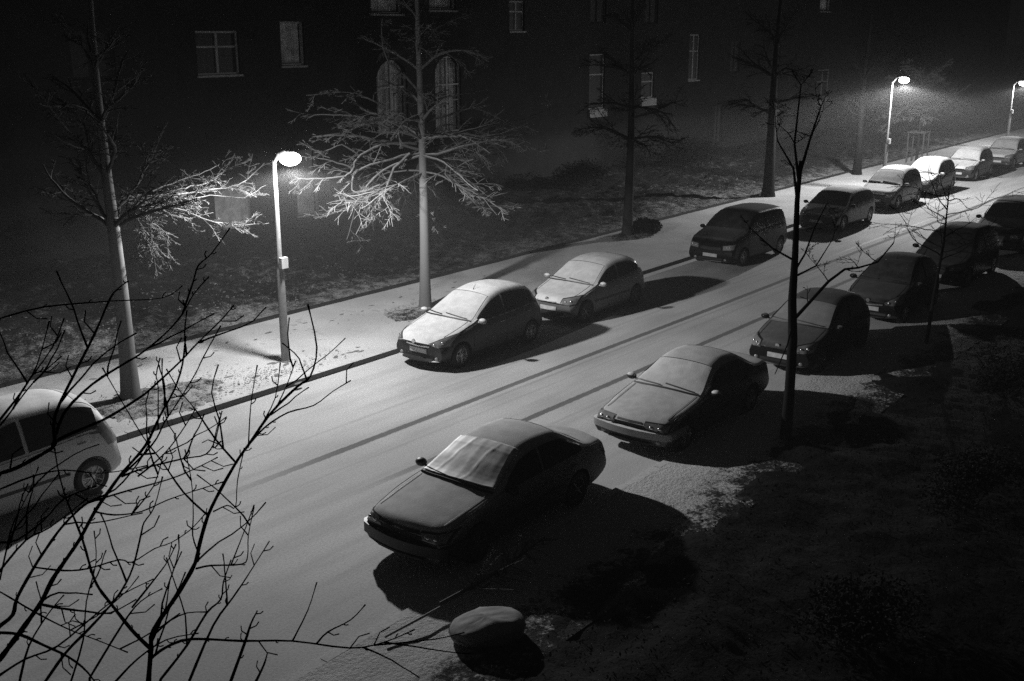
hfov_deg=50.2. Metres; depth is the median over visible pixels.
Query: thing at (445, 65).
window
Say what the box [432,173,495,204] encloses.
shrub
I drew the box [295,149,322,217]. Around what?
window
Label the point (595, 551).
soil strip
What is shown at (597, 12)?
window
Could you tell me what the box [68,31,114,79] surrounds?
window
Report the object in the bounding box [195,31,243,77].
window
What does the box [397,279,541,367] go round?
parked car
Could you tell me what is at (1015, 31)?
sky
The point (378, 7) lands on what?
window
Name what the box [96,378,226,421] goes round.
tree pit soil
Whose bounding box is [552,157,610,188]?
shrub
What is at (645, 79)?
window
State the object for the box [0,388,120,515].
parked car
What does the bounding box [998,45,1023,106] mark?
ground
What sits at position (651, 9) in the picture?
window
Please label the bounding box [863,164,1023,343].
street tree
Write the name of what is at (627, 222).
street tree
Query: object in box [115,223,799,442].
kerb
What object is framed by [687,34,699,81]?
window
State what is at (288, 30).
window
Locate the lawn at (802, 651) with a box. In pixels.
[505,293,1023,680]
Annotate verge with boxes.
[0,104,1023,382]
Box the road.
[0,163,1023,680]
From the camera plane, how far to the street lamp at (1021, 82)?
71.94 m
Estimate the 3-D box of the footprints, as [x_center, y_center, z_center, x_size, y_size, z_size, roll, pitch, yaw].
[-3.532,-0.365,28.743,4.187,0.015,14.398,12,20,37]
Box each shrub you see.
[133,220,231,259]
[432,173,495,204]
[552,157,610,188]
[633,217,662,233]
[778,120,838,152]
[789,572,933,663]
[915,442,1023,520]
[973,342,1023,398]
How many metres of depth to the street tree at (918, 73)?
63.52 m
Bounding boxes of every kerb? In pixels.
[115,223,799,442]
[282,254,1023,680]
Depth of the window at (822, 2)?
81.12 m
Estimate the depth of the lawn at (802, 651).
15.91 m
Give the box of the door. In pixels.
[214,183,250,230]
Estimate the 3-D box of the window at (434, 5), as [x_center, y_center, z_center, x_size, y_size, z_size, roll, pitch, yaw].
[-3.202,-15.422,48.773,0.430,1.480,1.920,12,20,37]
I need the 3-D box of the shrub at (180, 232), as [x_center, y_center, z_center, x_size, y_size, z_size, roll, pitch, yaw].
[-11.154,-3.460,37.422,1.701,1.370,3.814,12,20,37]
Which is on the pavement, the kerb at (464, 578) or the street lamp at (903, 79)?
the street lamp at (903, 79)
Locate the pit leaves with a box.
[84,298,439,422]
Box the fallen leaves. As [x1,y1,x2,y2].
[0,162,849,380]
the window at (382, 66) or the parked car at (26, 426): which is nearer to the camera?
the parked car at (26, 426)
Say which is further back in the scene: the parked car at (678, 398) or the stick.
the parked car at (678, 398)
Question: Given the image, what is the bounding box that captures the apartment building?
[0,0,1010,270]
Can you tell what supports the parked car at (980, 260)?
on the road
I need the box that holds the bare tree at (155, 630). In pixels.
[0,228,469,680]
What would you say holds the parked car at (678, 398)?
on the road
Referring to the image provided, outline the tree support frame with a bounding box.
[905,130,930,162]
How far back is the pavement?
28.58 m
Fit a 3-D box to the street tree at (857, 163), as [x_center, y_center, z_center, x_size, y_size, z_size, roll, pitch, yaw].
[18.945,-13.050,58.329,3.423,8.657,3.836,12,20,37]
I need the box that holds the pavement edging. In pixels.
[0,127,1023,387]
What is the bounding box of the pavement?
[0,128,1023,433]
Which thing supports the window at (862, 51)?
in the apartment building
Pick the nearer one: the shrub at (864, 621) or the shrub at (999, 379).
the shrub at (864, 621)
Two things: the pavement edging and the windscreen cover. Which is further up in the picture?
the pavement edging
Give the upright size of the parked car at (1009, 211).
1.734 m
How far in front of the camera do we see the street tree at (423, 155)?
28.98 m
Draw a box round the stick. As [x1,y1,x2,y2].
[384,558,521,637]
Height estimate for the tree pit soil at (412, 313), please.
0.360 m
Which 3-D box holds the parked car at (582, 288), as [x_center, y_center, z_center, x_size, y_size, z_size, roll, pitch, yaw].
[2.125,-1.595,30.841,2.091,1.474,3.979,12,20,37]
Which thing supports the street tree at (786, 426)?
on the soil strip
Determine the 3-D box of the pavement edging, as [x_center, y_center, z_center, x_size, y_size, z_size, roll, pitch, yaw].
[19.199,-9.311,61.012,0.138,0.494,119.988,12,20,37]
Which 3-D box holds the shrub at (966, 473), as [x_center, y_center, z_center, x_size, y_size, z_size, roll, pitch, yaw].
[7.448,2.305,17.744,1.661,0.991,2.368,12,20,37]
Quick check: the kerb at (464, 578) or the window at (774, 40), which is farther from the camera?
the window at (774, 40)
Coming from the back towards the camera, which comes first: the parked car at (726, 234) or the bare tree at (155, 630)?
the parked car at (726, 234)
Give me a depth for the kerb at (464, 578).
17.74 m
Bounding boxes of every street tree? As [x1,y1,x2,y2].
[17,0,278,399]
[285,0,557,307]
[572,0,687,235]
[716,0,831,196]
[740,68,901,440]
[833,11,900,174]
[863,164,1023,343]
[877,58,973,161]
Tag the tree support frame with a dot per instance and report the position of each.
(921, 132)
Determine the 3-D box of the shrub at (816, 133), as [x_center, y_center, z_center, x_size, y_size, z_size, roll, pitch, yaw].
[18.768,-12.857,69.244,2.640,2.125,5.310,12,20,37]
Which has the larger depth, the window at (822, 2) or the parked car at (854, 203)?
the window at (822, 2)
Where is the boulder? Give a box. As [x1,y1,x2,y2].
[449,606,525,647]
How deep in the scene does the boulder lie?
13.83 m
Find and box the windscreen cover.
[424,435,517,488]
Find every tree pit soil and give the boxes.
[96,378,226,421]
[383,306,433,321]
[607,232,653,239]
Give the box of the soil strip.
[295,255,1023,680]
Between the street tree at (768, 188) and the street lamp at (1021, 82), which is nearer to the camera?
the street tree at (768, 188)
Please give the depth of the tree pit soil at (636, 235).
41.16 m
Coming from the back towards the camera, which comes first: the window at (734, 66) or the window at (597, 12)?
the window at (734, 66)
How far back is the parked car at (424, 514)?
16.65 m
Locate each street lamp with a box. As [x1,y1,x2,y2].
[272,149,300,362]
[883,76,909,166]
[1006,80,1023,135]
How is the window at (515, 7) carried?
in the apartment building
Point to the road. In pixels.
(326, 475)
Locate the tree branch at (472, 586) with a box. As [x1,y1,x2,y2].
[439,528,555,605]
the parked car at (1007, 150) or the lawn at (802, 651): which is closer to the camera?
the lawn at (802, 651)
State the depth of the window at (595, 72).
59.42 m
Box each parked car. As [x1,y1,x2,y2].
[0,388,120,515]
[364,418,605,563]
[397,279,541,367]
[532,252,644,322]
[594,345,768,450]
[689,203,786,266]
[749,287,869,371]
[799,185,874,231]
[848,251,939,323]
[863,165,921,209]
[911,156,955,196]
[912,221,999,287]
[947,145,992,180]
[976,195,1023,253]
[989,136,1023,168]
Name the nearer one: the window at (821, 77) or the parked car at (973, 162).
the parked car at (973, 162)
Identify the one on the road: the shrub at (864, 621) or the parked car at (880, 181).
the parked car at (880, 181)
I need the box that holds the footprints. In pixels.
[92,273,503,392]
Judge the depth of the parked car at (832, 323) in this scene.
25.71 m
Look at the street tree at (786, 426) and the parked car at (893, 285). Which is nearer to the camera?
the street tree at (786, 426)
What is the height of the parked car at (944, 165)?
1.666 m
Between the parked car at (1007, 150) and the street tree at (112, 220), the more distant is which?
the parked car at (1007, 150)
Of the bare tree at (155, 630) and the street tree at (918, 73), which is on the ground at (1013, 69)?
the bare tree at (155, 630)
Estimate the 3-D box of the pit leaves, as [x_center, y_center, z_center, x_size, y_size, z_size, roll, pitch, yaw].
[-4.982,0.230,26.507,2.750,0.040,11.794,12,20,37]
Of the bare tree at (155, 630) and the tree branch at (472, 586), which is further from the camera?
the tree branch at (472, 586)
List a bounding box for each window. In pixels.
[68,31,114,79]
[96,183,134,233]
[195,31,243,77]
[280,22,307,67]
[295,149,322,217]
[370,0,404,15]
[376,60,406,134]
[428,0,457,11]
[435,56,460,132]
[509,1,526,32]
[587,54,606,117]
[590,0,604,22]
[640,72,656,105]
[645,0,656,23]
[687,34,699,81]
[714,105,721,142]
[730,41,739,72]
[770,40,779,69]
[815,69,828,103]
[819,0,830,12]
[858,36,867,64]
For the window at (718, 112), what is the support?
in the apartment building
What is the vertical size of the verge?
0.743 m
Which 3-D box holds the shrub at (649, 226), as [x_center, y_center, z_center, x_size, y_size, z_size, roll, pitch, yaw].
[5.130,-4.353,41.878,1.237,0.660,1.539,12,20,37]
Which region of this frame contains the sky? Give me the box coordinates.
[1006,0,1023,44]
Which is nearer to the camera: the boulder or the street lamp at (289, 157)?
the boulder
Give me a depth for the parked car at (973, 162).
57.98 m
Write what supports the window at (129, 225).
in the apartment building

